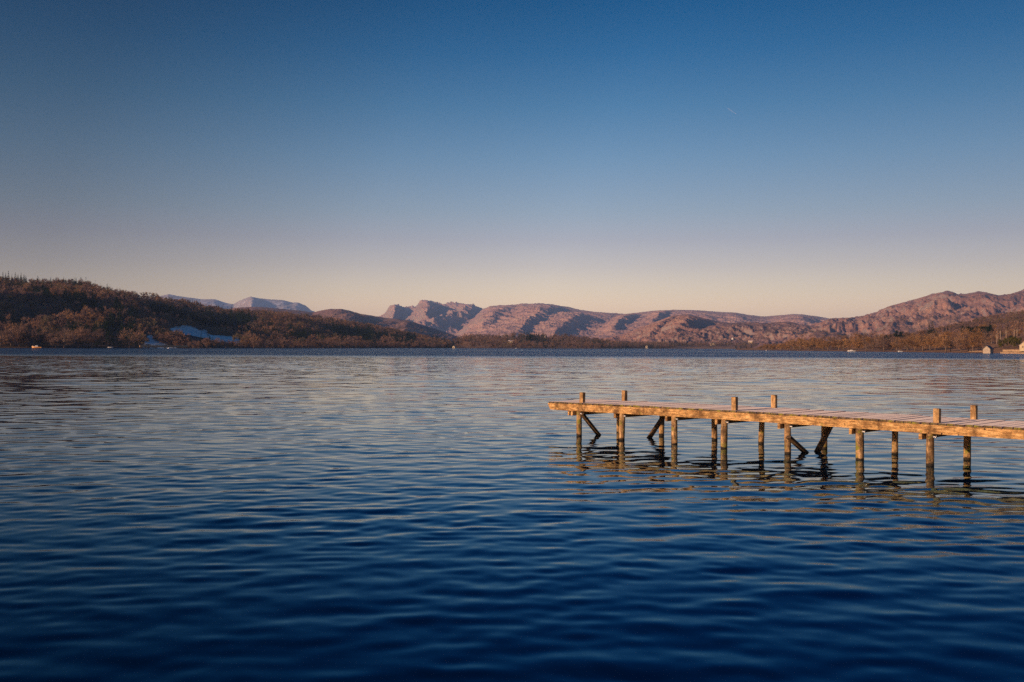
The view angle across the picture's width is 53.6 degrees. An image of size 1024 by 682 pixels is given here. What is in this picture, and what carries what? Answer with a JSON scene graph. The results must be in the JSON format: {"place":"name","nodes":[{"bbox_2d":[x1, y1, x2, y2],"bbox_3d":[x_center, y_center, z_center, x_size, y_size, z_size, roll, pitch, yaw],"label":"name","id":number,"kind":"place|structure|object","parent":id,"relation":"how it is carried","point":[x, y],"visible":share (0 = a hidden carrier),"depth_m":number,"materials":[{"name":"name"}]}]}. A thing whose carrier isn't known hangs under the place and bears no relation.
{"place":"outdoors","nodes":[
{"label":"outdoors","id":0,"kind":"place"},
{"bbox_2d":[143,335,175,347],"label":"field","id":1,"kind":"structure","parent":0,"point":[152,342],"depth_m":1041.93,"materials":[{"name":"white plant"}]},
{"bbox_2d":[170,325,238,342],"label":"field","id":2,"kind":"structure","parent":0,"point":[191,330],"depth_m":1303.10,"materials":[{"name":"white plant"}]},
{"bbox_2d":[0,283,444,347],"bbox_3d":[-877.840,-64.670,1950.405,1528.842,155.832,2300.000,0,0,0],"label":"hills","id":3,"kind":"structure","parent":0,"point":[84,345],"depth_m":1176.75,"materials":[{"name":"brown plant"}]},
{"bbox_2d":[0,327,16,347],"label":"bare tree","id":4,"kind":"object","parent":3,"relation":"on","point":[8,335],"visible":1,"depth_m":874.96,"materials":[{"name":"brown plant"}]},
{"bbox_2d":[0,330,21,346],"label":"bare tree","id":5,"kind":"object","parent":3,"relation":"on","point":[8,339],"visible":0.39,"depth_m":891.19,"materials":[{"name":"brown plant"}]},
{"bbox_2d":[8,325,30,346],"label":"bare tree","id":6,"kind":"object","parent":3,"relation":"on","point":[20,338],"visible":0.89,"depth_m":893.93,"materials":[{"name":"brown plant"}]},
{"bbox_2d":[14,327,42,346],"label":"bare tree","id":7,"kind":"object","parent":3,"relation":"on","point":[35,334],"visible":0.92,"depth_m":900.57,"materials":[{"name":"brown plant"}]},
{"bbox_2d":[37,329,55,346],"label":"bare tree","id":8,"kind":"object","parent":3,"relation":"on","point":[44,333],"visible":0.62,"depth_m":907.85,"materials":[{"name":"brown plant"}]},
{"bbox_2d":[42,331,65,347],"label":"bare tree","id":9,"kind":"object","parent":3,"relation":"on","point":[52,343],"visible":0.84,"depth_m":898.84,"materials":[{"name":"brown plant"}]},
{"bbox_2d":[47,327,77,347],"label":"bare tree","id":10,"kind":"object","parent":3,"relation":"on","point":[68,340],"visible":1,"depth_m":896.03,"materials":[{"name":"brown plant"}]},
{"bbox_2d":[63,326,90,346],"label":"bare tree","id":11,"kind":"object","parent":3,"relation":"on","point":[75,331],"visible":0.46,"depth_m":925.57,"materials":[{"name":"brown plant"}]},
{"bbox_2d":[69,330,87,347],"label":"bare tree","id":12,"kind":"object","parent":3,"relation":"on","point":[81,334],"visible":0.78,"depth_m":915.69,"materials":[{"name":"brown plant"}]},
{"bbox_2d":[81,329,104,347],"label":"bare tree","id":13,"kind":"object","parent":3,"relation":"on","point":[92,339],"visible":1,"depth_m":915.44,"materials":[{"name":"brown plant"}]},
{"bbox_2d":[88,328,106,346],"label":"bare tree","id":14,"kind":"object","parent":3,"relation":"on","point":[100,330],"visible":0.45,"depth_m":940.09,"materials":[{"name":"brown plant"}]},
{"bbox_2d":[116,328,141,347],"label":"bare tree","id":15,"kind":"object","parent":3,"relation":"on","point":[124,339],"visible":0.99,"depth_m":944.79,"materials":[{"name":"brown plant"}]},
{"bbox_2d":[139,345,187,346],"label":"stone wall","id":16,"kind":"structure","parent":3,"relation":"on","point":[163,345],"depth_m":953.38,"materials":[{"name":"grey stone"}]},
{"bbox_2d":[186,340,196,347],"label":"bare tree","id":17,"kind":"object","parent":3,"relation":"on","point":[194,345],"visible":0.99,"depth_m":991.19,"materials":[{"name":"brown plant"}]},
{"bbox_2d":[201,337,213,346],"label":"bare tree","id":18,"kind":"object","parent":3,"relation":"on","point":[203,342],"visible":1,"depth_m":1040.60,"materials":[{"name":"brown plant"}]},
{"bbox_2d":[221,340,231,347],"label":"bare tree","id":19,"kind":"object","parent":3,"relation":"on","point":[224,342],"visible":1,"depth_m":1061.10,"materials":[{"name":"brown plant"}]},
{"bbox_2d":[0,276,453,347],"bbox_3d":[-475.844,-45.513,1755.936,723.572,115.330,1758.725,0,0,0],"label":"woodland","id":20,"kind":"object","parent":3,"relation":"on","point":[65,291],"visible":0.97,"depth_m":1340.06,"materials":[{"name":"brown plant"}]},
{"bbox_2d":[250,338,260,347],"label":"bare tree","id":21,"kind":"object","parent":3,"relation":"on","point":[253,345],"visible":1,"depth_m":1137.21,"materials":[{"name":"brown plant"}]},
{"bbox_2d":[338,339,345,347],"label":"bare tree","id":22,"kind":"object","parent":3,"relation":"on","point":[339,342],"visible":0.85,"depth_m":1448.05,"materials":[{"name":"brown plant"}]},
{"bbox_2d":[159,294,313,311],"bbox_3d":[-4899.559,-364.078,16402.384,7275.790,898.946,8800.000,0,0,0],"label":"mountains","id":23,"kind":"structure","parent":0,"point":[260,302],"depth_m":16892.90,"materials":[{"name":"white snow"}]},
{"bbox_2d":[232,307,461,340],"bbox_3d":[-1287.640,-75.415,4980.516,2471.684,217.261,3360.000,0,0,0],"label":"hills","id":24,"kind":"structure","parent":0,"point":[350,316],"depth_m":4887.76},
{"bbox_2d":[333,312,457,338],"bbox_3d":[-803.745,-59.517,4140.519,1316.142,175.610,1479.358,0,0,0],"label":"woodland","id":25,"kind":"object","parent":24,"relation":"on","point":[398,324],"visible":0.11,"depth_m":4590.81,"materials":[{"name":"brown plant"}]},
{"bbox_2d":[379,300,482,334],"bbox_3d":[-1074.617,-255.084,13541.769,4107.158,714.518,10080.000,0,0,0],"label":"mountains","id":26,"kind":"structure","parent":0,"point":[453,318],"depth_m":11620.06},
{"bbox_2d":[0,348,1023,681],"bbox_3d":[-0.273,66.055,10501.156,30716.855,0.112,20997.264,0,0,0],"label":"water","id":27,"kind":"structure","parent":0,"point":[328,514],"depth_m":14.59,"materials":[{"name":"blue liquid"}]},
{"bbox_2d":[548,390,1023,465],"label":"jetty","id":28,"kind":"object","parent":27,"relation":"in","point":[929,429],"visible":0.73,"depth_m":24.20,"materials":[{"name":"brown wood"}]},
{"bbox_2d":[983,345,993,352],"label":"boathouse","id":29,"kind":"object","parent":27,"relation":"in","point":[988,349],"visible":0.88,"depth_m":585.18,"materials":[{"name":"grey stone"}]},
{"bbox_2d":[0,0,1023,317],"label":"sky","id":30,"kind":"structure","parent":0,"point":[821,158],"materials":[{"name":"blue"}]},
{"bbox_2d":[455,303,620,339],"bbox_3d":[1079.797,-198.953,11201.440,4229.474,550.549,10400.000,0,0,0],"label":"mountains","id":31,"kind":"structure","parent":0,"point":[548,320],"depth_m":8584.68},
{"bbox_2d":[456,337,750,348],"bbox_3d":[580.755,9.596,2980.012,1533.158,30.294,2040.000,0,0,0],"label":"terrain","id":32,"kind":"structure","parent":0,"point":[676,347],"depth_m":2294.27,"materials":[{"name":"brown plant"}]},
{"bbox_2d":[526,334,532,340],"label":"pine tree","id":33,"kind":"object","parent":32,"relation":"on","point":[530,338],"visible":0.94,"depth_m":2306.07,"materials":[{"name":"green plant"}]},
{"bbox_2d":[451,331,758,348],"bbox_3d":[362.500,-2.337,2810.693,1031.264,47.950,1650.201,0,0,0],"label":"woodland","id":34,"kind":"object","parent":32,"relation":"on","point":[486,338],"visible":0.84,"depth_m":2474.39,"materials":[{"name":"brown plant"}]},
{"bbox_2d":[591,314,724,342],"bbox_3d":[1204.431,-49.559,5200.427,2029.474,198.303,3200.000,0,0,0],"label":"hills","id":35,"kind":"structure","parent":0,"point":[688,323],"depth_m":4543.77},
{"bbox_2d":[623,326,715,340],"bbox_3d":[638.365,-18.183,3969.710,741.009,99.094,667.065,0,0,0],"label":"woodland","id":36,"kind":"object","parent":35,"relation":"on","point":[667,333],"visible":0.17,"depth_m":4132.01,"materials":[{"name":"brown plant"}]},
{"bbox_2d":[589,310,829,338],"bbox_3d":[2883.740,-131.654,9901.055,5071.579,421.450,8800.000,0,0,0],"label":"mountains","id":37,"kind":"structure","parent":0,"point":[619,324],"depth_m":8830.53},
{"bbox_2d":[655,322,847,345],"bbox_3d":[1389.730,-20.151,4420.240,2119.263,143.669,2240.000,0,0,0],"label":"hills","id":38,"kind":"structure","parent":0,"point":[774,335],"depth_m":3964.15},
{"bbox_2d":[643,324,816,345],"bbox_3d":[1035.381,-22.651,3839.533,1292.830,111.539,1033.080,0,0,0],"label":"woodland","id":39,"kind":"object","parent":38,"relation":"on","point":[734,332],"visible":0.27,"depth_m":3882.06,"materials":[{"name":"brown plant"}]},
{"bbox_2d":[736,332,1023,352],"bbox_3d":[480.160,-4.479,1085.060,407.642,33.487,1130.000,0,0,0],"label":"terrain","id":40,"kind":"structure","parent":0,"point":[994,345],"depth_m":845.63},
{"bbox_2d":[786,338,800,350],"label":"bare tree","id":41,"kind":"object","parent":40,"relation":"on","point":[793,344],"visible":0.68,"depth_m":1094.35,"materials":[{"name":"brown plant"}]},
{"bbox_2d":[791,337,805,350],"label":"bare tree","id":42,"kind":"object","parent":40,"relation":"on","point":[799,341],"visible":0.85,"depth_m":1077.04,"materials":[{"name":"brown plant"}]},
{"bbox_2d":[802,339,816,350],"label":"bare tree","id":43,"kind":"object","parent":40,"relation":"on","point":[805,344],"visible":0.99,"depth_m":1036.45,"materials":[{"name":"brown plant"}]},
{"bbox_2d":[807,336,819,350],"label":"bare tree","id":44,"kind":"object","parent":40,"relation":"on","point":[816,340],"visible":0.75,"depth_m":1037.28,"materials":[{"name":"brown plant"}]},
{"bbox_2d":[816,341,827,350],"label":"bare tree","id":45,"kind":"object","parent":40,"relation":"on","point":[820,345],"visible":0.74,"depth_m":1017.03,"materials":[{"name":"brown plant"}]},
{"bbox_2d":[822,340,833,350],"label":"bare tree","id":46,"kind":"object","parent":40,"relation":"on","point":[830,344],"visible":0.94,"depth_m":988.36,"materials":[{"name":"brown plant"}]},
{"bbox_2d":[832,341,844,350],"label":"bare tree","id":47,"kind":"object","parent":40,"relation":"on","point":[835,343],"visible":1,"depth_m":957.42,"materials":[{"name":"brown plant"}]},
{"bbox_2d":[835,338,851,350],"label":"bare tree","id":48,"kind":"object","parent":40,"relation":"on","point":[847,341],"visible":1,"depth_m":951.93,"materials":[{"name":"brown plant"}]},
{"bbox_2d":[850,333,860,339],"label":"bare tree","id":49,"kind":"object","parent":40,"relation":"on","point":[856,336],"visible":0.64,"depth_m":1118.62,"materials":[{"name":"brown plant"}]},
{"bbox_2d":[852,339,863,350],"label":"bare tree","id":50,"kind":"object","parent":40,"relation":"on","point":[856,344],"visible":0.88,"depth_m":917.57,"materials":[{"name":"brown plant"}]},
{"bbox_2d":[857,335,875,350],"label":"bare tree","id":51,"kind":"object","parent":40,"relation":"on","point":[868,339],"visible":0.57,"depth_m":899.16,"materials":[{"name":"brown plant"}]},
{"bbox_2d":[864,339,879,350],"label":"bare tree","id":52,"kind":"object","parent":40,"relation":"on","point":[870,345],"visible":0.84,"depth_m":881.79,"materials":[{"name":"brown plant"}]},
{"bbox_2d":[875,338,889,351],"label":"bare tree","id":53,"kind":"object","parent":40,"relation":"on","point":[882,345],"visible":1,"depth_m":856.99,"materials":[{"name":"brown plant"}]},
{"bbox_2d":[885,339,897,350],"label":"bare tree","id":54,"kind":"object","parent":40,"relation":"on","point":[889,341],"visible":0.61,"depth_m":860.23,"materials":[{"name":"brown plant"}]},
{"bbox_2d":[764,327,1023,349],"bbox_3d":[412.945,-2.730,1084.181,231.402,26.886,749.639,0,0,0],"label":"undergrowth","id":55,"kind":"object","parent":40,"relation":"on","point":[1003,332],"visible":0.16,"depth_m":903.50,"materials":[{"name":"brown plant"}]},
{"bbox_2d":[890,338,902,350],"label":"bare tree","id":56,"kind":"object","parent":40,"relation":"on","point":[895,345],"visible":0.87,"depth_m":844.36,"materials":[{"name":"brown plant"}]},
{"bbox_2d":[893,330,902,337],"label":"pine tree","id":57,"kind":"object","parent":40,"relation":"on","point":[897,334],"visible":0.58,"depth_m":1107.49,"materials":[{"name":"green plant"}]},
{"bbox_2d":[897,334,917,351],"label":"bare tree","id":58,"kind":"object","parent":40,"relation":"on","point":[903,342],"visible":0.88,"depth_m":810.82,"materials":[{"name":"brown plant"}]},
{"bbox_2d":[904,335,923,350],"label":"bare tree","id":59,"kind":"object","parent":40,"relation":"on","point":[911,343],"visible":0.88,"depth_m":806.41,"materials":[{"name":"brown plant"}]},
{"bbox_2d":[913,335,931,350],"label":"bare tree","id":60,"kind":"object","parent":40,"relation":"on","point":[918,339],"visible":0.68,"depth_m":798.80,"materials":[{"name":"brown plant"}]},
{"bbox_2d":[918,329,929,337],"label":"bare tree","id":61,"kind":"object","parent":40,"relation":"on","point":[922,331],"visible":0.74,"depth_m":1008.35,"materials":[{"name":"brown plant"}]},
{"bbox_2d":[919,333,940,350],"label":"bare tree","id":62,"kind":"object","parent":40,"relation":"on","point":[928,338],"visible":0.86,"depth_m":785.81,"materials":[{"name":"brown plant"}]},
{"bbox_2d":[931,328,942,336],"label":"bare tree","id":63,"kind":"object","parent":40,"relation":"on","point":[932,333],"visible":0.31,"depth_m":1021.47,"materials":[{"name":"brown plant"}]},
{"bbox_2d":[934,332,957,351],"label":"bare tree","id":64,"kind":"object","parent":40,"relation":"on","point":[945,342],"visible":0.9,"depth_m":734.64,"materials":[{"name":"brown plant"}]},
{"bbox_2d":[940,332,951,338],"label":"bare tree","id":65,"kind":"object","parent":40,"relation":"on","point":[947,333],"visible":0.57,"depth_m":951.21,"materials":[{"name":"brown plant"}]},
{"bbox_2d":[944,339,955,351],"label":"bare tree","id":66,"kind":"object","parent":40,"relation":"on","point":[951,345],"visible":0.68,"depth_m":737.79,"materials":[{"name":"brown plant"}]},
{"bbox_2d":[952,338,968,351],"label":"bare tree","id":67,"kind":"object","parent":40,"relation":"on","point":[961,345],"visible":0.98,"depth_m":704.79,"materials":[{"name":"brown plant"}]},
{"bbox_2d":[955,332,970,342],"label":"bare tree","id":68,"kind":"object","parent":40,"relation":"on","point":[965,336],"visible":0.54,"depth_m":785.83,"materials":[{"name":"brown plant"}]},
{"bbox_2d":[959,327,971,343],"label":"bare tree","id":69,"kind":"object","parent":40,"relation":"on","point":[962,333],"visible":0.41,"depth_m":825.45,"materials":[{"name":"brown plant"}]},
{"bbox_2d":[965,326,975,333],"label":"pine tree","id":70,"kind":"object","parent":40,"relation":"on","point":[967,327],"visible":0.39,"depth_m":968.12,"materials":[{"name":"green plant"}]},
{"bbox_2d":[960,334,984,351],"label":"bare tree","id":71,"kind":"object","parent":40,"relation":"on","point":[972,342],"visible":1,"depth_m":695.05,"materials":[{"name":"brown plant"}]},
{"bbox_2d":[968,332,984,338],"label":"bare tree","id":72,"kind":"object","parent":40,"relation":"on","point":[977,333],"visible":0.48,"depth_m":800.63,"materials":[{"name":"brown plant"}]},
{"bbox_2d":[971,323,987,332],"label":"bare tree","id":73,"kind":"object","parent":40,"relation":"on","point":[978,329],"visible":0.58,"depth_m":937.25,"materials":[{"name":"brown plant"}]},
{"bbox_2d":[980,328,994,345],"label":"bare tree","id":74,"kind":"object","parent":40,"relation":"on","point":[989,336],"visible":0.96,"depth_m":761.96,"materials":[{"name":"brown plant"}]},
{"bbox_2d":[984,324,993,332],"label":"pine tree","id":75,"kind":"object","parent":40,"relation":"on","point":[990,329],"visible":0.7,"depth_m":914.06,"materials":[{"name":"green plant"}]},
{"bbox_2d":[991,328,998,343],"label":"birch tree","id":76,"kind":"object","parent":40,"relation":"on","point":[994,333],"visible":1,"depth_m":757.76,"materials":[{"name":"brown plant"}]},
{"bbox_2d":[997,324,1003,339],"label":"birch tree","id":77,"kind":"object","parent":40,"relation":"on","point":[1000,328],"visible":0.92,"depth_m":807.66,"materials":[{"name":"brown plant"}]},
{"bbox_2d":[998,339,1008,347],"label":"ivy clad tree","id":78,"kind":"object","parent":40,"relation":"on","point":[1001,342],"visible":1,"depth_m":688.12,"materials":[{"name":"green plant"}]},
{"bbox_2d":[1003,325,1009,336],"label":"birch tree","id":79,"kind":"object","parent":40,"relation":"on","point":[1005,327],"visible":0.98,"depth_m":785.58,"materials":[{"name":"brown plant"}]},
{"bbox_2d":[999,352,1023,353],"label":"stone wall","id":80,"kind":"structure","parent":40,"relation":"on","point":[1012,352],"depth_m":585.03,"materials":[{"name":"beige stone"}]},
{"bbox_2d":[1009,335,1016,347],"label":"ivy clad tree","id":81,"kind":"object","parent":40,"relation":"on","point":[1013,341],"visible":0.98,"depth_m":675.90,"materials":[{"name":"green plant"}]},
{"bbox_2d":[1003,349,1023,351],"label":"stone wall","id":82,"kind":"structure","parent":40,"relation":"on","point":[1011,350],"depth_m":602.46,"materials":[{"name":"beige stone"}]},
{"bbox_2d":[1009,321,1018,333],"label":"birch tree","id":83,"kind":"object","parent":40,"relation":"on","point":[1012,323],"visible":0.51,"depth_m":780.46,"materials":[{"name":"brown plant"}]},
{"bbox_2d":[1012,322,1019,337],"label":"birch tree","id":84,"kind":"object","parent":40,"relation":"on","point":[1016,327],"visible":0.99,"depth_m":765.89,"materials":[{"name":"brown plant"}]},
{"bbox_2d":[1014,337,1021,345],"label":"ivy clad tree","id":85,"kind":"object","parent":40,"relation":"on","point":[1018,341],"visible":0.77,"depth_m":693.84,"materials":[{"name":"green plant"}]},
{"bbox_2d":[1019,342,1023,350],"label":"house","id":86,"kind":"structure","parent":40,"relation":"on","point":[1021,346],"depth_m":597.95,"materials":[{"name":"white"}]},
{"bbox_2d":[753,289,1023,347],"bbox_3d":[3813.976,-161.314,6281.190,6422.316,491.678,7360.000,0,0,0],"label":"hills","id":87,"kind":"structure","parent":0,"point":[971,306],"depth_m":4114.15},
{"bbox_2d":[799,314,959,339],"bbox_3d":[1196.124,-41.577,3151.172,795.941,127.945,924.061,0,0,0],"label":"woodland","id":88,"kind":"object","parent":87,"relation":"on","point":[805,332],"visible":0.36,"depth_m":3276.48,"materials":[{"name":"brown plant"}]},
{"bbox_2d":[939,314,1021,336],"bbox_3d":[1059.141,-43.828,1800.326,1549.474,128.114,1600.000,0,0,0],"label":"hills","id":89,"kind":"structure","parent":0,"point":[1002,324],"depth_m":1479.27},
{"bbox_2d":[875,309,1023,343],"bbox_3d":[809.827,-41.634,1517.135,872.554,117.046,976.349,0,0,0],"label":"woodland","id":90,"kind":"object","parent":89,"relation":"on","point":[999,319],"visible":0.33,"depth_m":1619.90,"materials":[{"name":"brown plant"}]}
]}

